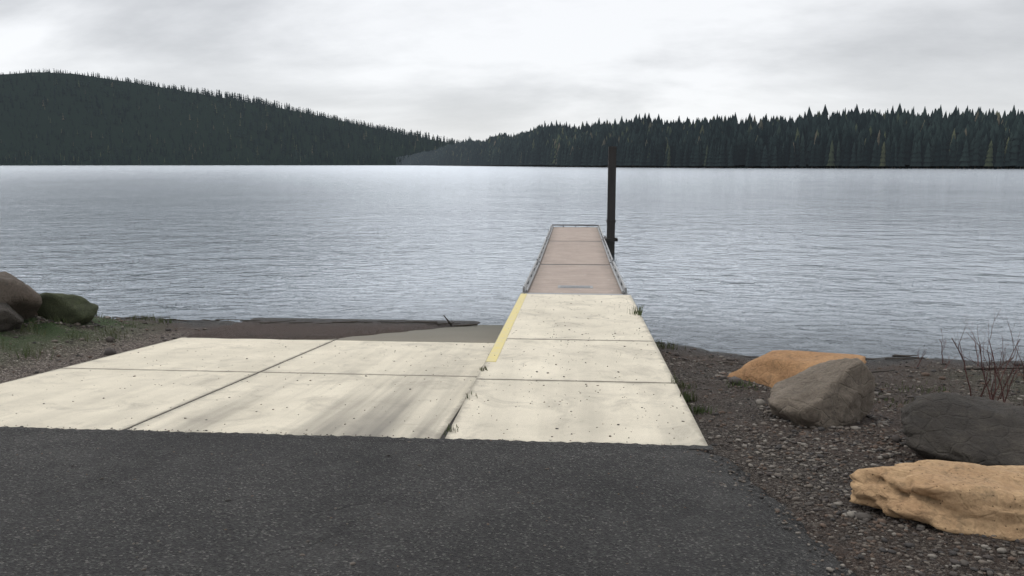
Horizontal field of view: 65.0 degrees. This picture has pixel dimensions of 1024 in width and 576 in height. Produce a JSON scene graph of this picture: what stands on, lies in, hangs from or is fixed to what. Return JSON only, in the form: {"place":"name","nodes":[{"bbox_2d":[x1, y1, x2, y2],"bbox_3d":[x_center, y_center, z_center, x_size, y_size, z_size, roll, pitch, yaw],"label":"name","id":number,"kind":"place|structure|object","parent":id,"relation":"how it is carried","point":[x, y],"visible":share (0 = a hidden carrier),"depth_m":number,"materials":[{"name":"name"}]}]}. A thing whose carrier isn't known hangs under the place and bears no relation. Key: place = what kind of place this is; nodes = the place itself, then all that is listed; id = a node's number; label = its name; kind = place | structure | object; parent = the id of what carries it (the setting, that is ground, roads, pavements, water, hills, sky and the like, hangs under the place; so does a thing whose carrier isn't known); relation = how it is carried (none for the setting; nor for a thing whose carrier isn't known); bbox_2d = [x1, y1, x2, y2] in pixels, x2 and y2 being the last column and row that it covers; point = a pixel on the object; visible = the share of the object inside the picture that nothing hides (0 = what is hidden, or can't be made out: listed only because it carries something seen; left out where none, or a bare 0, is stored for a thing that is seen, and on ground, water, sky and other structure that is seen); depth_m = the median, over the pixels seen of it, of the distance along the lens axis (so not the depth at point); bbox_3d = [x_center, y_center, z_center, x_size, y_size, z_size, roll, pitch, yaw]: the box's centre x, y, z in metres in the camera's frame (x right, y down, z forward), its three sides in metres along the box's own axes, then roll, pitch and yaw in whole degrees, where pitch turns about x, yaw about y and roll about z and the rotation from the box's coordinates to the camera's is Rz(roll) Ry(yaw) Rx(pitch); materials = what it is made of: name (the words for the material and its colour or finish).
{"place":"outdoors","nodes":[
{"label":"outdoors","id":0,"kind":"place"},
{"bbox_2d":[0,69,460,164],"bbox_3d":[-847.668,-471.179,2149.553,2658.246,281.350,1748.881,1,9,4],"label":"forest hill","id":1,"kind":"structure","parent":0,"point":[260,101],"depth_m":2166.66,"materials":[{"name":"green plant"}]},
{"bbox_2d":[0,430,856,575],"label":"asphalt road","id":2,"kind":"structure","parent":0,"point":[266,538],"depth_m":4.33,"materials":[{"name":"grey asphalt"}]},
{"bbox_2d":[12,433,765,573],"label":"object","id":3,"kind":"structure","parent":2,"relation":"on","point":[308,541],"depth_m":4.42,"materials":[{"name":"grey stone"}]},
{"bbox_2d":[687,449,852,575],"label":"gravel","id":4,"kind":"structure","parent":2,"relation":"on","point":[829,569],"depth_m":4.29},
{"bbox_2d":[0,165,1023,361],"bbox_3d":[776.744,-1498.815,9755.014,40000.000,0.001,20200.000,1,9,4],"label":"water","id":5,"kind":"structure","parent":0,"point":[873,262],"depth_m":26.36,"materials":[{"name":"grey liquid"}]},
{"bbox_2d":[0,72,1023,575],"bbox_3d":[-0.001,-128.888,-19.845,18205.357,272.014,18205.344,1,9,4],"label":"ground","id":6,"kind":"structure","parent":0,"point":[284,328],"depth_m":10.72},
{"bbox_2d":[0,303,23,331],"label":"boulder","id":7,"kind":"object","parent":6,"relation":"on","point":[11,318],"visible":0.89,"depth_m":9.93,"materials":[{"name":"stone"}]},
{"bbox_2d":[0,271,41,318],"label":"brown boulder","id":8,"kind":"object","parent":6,"relation":"on","point":[21,298],"visible":0.74,"depth_m":10.35,"materials":[{"name":"brown stone"}]},
{"bbox_2d":[24,316,50,326],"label":"pebbles","id":9,"kind":"object","parent":6,"relation":"on","point":[38,319],"visible":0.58,"depth_m":10.72,"materials":[{"name":"grey stone"}]},
{"bbox_2d":[36,292,98,323],"bbox_3d":[-6.296,0.308,11.233,0.976,0.563,0.642,-4,7,17],"label":"mossy boulder","id":10,"kind":"object","parent":6,"relation":"on","point":[71,308],"visible":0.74,"depth_m":11.01,"materials":[{"name":"green stone"}]},
{"bbox_2d":[34,315,104,328],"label":"pebbles","id":11,"kind":"object","parent":6,"relation":"on","point":[84,326],"visible":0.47,"depth_m":11.02,"materials":[{"name":"grey stone"}]},
{"bbox_2d":[35,313,171,355],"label":"cobbles","id":12,"kind":"object","parent":6,"relation":"on","point":[109,351],"visible":0.59,"depth_m":10.60,"materials":[{"name":"grey stone"}]},
{"bbox_2d":[1,316,230,378],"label":"pebbles","id":13,"kind":"object","parent":6,"relation":"on","point":[67,341],"visible":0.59,"depth_m":10.41,"materials":[{"name":"stone"}]},
{"bbox_2d":[0,325,503,438],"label":"boat ramp slabs","id":14,"kind":"object","parent":6,"relation":"on","point":[249,387],"visible":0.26,"depth_m":7.62,"materials":[{"name":"concrete"}]},
{"bbox_2d":[16,338,488,431],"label":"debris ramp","id":15,"kind":"structure","parent":14,"relation":"on","point":[266,376],"depth_m":7.90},
{"bbox_2d":[4,425,664,444],"bbox_3d":[-1.817,1.056,5.843,6.297,0.019,0.104,1,9,4],"label":"joint grit","id":16,"kind":"object","parent":14,"relation":"on","point":[225,432],"visible":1,"depth_m":5.87,"materials":[{"name":"grey gravel"}]},
{"bbox_2d":[0,426,713,449],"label":"pavement edge","id":17,"kind":"object","parent":6,"relation":"on","point":[387,438],"visible":1,"depth_m":5.71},
{"bbox_2d":[1,304,981,434],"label":"grass tufts","id":18,"kind":"object","parent":6,"relation":"on","point":[687,397],"visible":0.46,"depth_m":9.24,"materials":[{"name":"plant"}]},
{"bbox_2d":[113,315,1023,437],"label":"driftwood sticks","id":19,"kind":"object","parent":6,"relation":"on","point":[894,355],"visible":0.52,"depth_m":12.90,"materials":[{"name":"brown wood"}]},
{"bbox_2d":[441,294,707,449],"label":"dock walkway","id":20,"kind":"structure","parent":6,"relation":"on","point":[537,419],"depth_m":7.36,"materials":[{"name":"concrete"}]},
{"bbox_2d":[457,295,687,438],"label":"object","id":21,"kind":"structure","parent":20,"relation":"on","point":[585,362],"depth_m":8.13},
{"bbox_2d":[521,146,627,294],"bbox_3d":[1.863,-0.648,21.593,2.150,6.312,16.360,1,9,4],"label":"dock","id":22,"kind":"object","parent":6,"relation":"on","point":[575,260],"visible":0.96,"depth_m":19.00,"materials":[{"name":"wood"}]},
{"bbox_2d":[448,165,1023,168],"bbox_3d":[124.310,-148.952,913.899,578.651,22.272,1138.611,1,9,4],"label":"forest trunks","id":23,"kind":"object","parent":6,"relation":"on","point":[926,167],"visible":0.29,"depth_m":545.47,"materials":[{"name":"grey plant"}]},
{"bbox_2d":[727,350,865,387],"bbox_3d":[3.024,0.930,8.589,1.423,0.490,1.303,-3,11,25],"label":"tan boulder","id":24,"kind":"object","parent":6,"relation":"on","point":[770,368],"visible":0.52,"depth_m":8.43,"materials":[{"name":"brown stone"}]},
{"bbox_2d":[701,372,909,398],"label":"pebbles","id":25,"kind":"object","parent":6,"relation":"on","point":[876,391],"visible":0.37,"depth_m":8.23,"materials":[{"name":"grey stone"}]},
{"bbox_2d":[767,358,875,428],"bbox_3d":[2.539,0.887,6.760,0.724,0.618,0.911,9,12,44],"label":"grey boulder","id":26,"kind":"object","parent":6,"relation":"on","point":[829,393],"visible":0.88,"depth_m":6.54,"materials":[{"name":"grey stone"}]},
{"bbox_2d":[759,405,889,431],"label":"pebbles","id":27,"kind":"object","parent":6,"relation":"on","point":[882,421],"visible":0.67,"depth_m":6.49,"materials":[{"name":"grey stone"}]},
{"bbox_2d":[660,348,1023,455],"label":"pebbles","id":28,"kind":"object","parent":6,"relation":"on","point":[981,381],"visible":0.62,"depth_m":7.75,"materials":[{"name":"grey stone"}]},
{"bbox_2d":[673,353,1021,442],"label":"cobbles","id":29,"kind":"object","parent":6,"relation":"on","point":[897,438],"visible":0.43,"depth_m":8.30,"materials":[{"name":"grey stone"}]},
{"bbox_2d":[723,425,1023,575],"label":"pebbles","id":30,"kind":"object","parent":6,"relation":"on","point":[954,551],"visible":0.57,"depth_m":4.64,"materials":[{"name":"grey stone"}]},
{"bbox_2d":[873,437,913,463],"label":"pebbles","id":31,"kind":"object","parent":6,"relation":"on","point":[882,456],"visible":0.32,"depth_m":5.60,"materials":[{"name":"grey stone"}]},
{"bbox_2d":[804,493,1023,544],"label":"pebbles","id":32,"kind":"object","parent":6,"relation":"on","point":[862,517],"visible":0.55,"depth_m":4.34,"materials":[{"name":"grey stone"}]},
{"bbox_2d":[850,460,1023,540],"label":"tan boulder","id":33,"kind":"object","parent":6,"relation":"on","point":[965,498],"visible":1,"depth_m":4.24,"materials":[{"name":"beige stone"}]},
{"bbox_2d":[900,392,1023,465],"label":"grey boulder","id":34,"kind":"object","parent":6,"relation":"on","point":[954,427],"visible":0.86,"depth_m":5.23,"materials":[{"name":"grey stone"}]},
{"bbox_2d":[917,330,1009,370],"bbox_3d":[5.520,0.767,9.751,0.867,0.482,0.858,-8,12,-40],"label":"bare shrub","id":35,"kind":"object","parent":6,"relation":"on","point":[956,356],"visible":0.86,"depth_m":9.80,"materials":[{"name":"brown plant"}]},
{"bbox_2d":[952,308,1023,405],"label":"bare shrub","id":36,"kind":"object","parent":6,"relation":"on","point":[996,373],"visible":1,"depth_m":7.12,"materials":[{"name":"brown plant"}]},
{"bbox_2d":[0,0,1023,142],"label":"sky","id":37,"kind":"structure","parent":0,"point":[459,70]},
{"bbox_2d":[396,104,1023,166],"bbox_3d":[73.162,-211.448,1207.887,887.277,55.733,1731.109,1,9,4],"label":"forest","id":38,"kind":"object","parent":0,"point":[899,137],"depth_m":562.78,"materials":[{"name":"green plant"}]}
]}

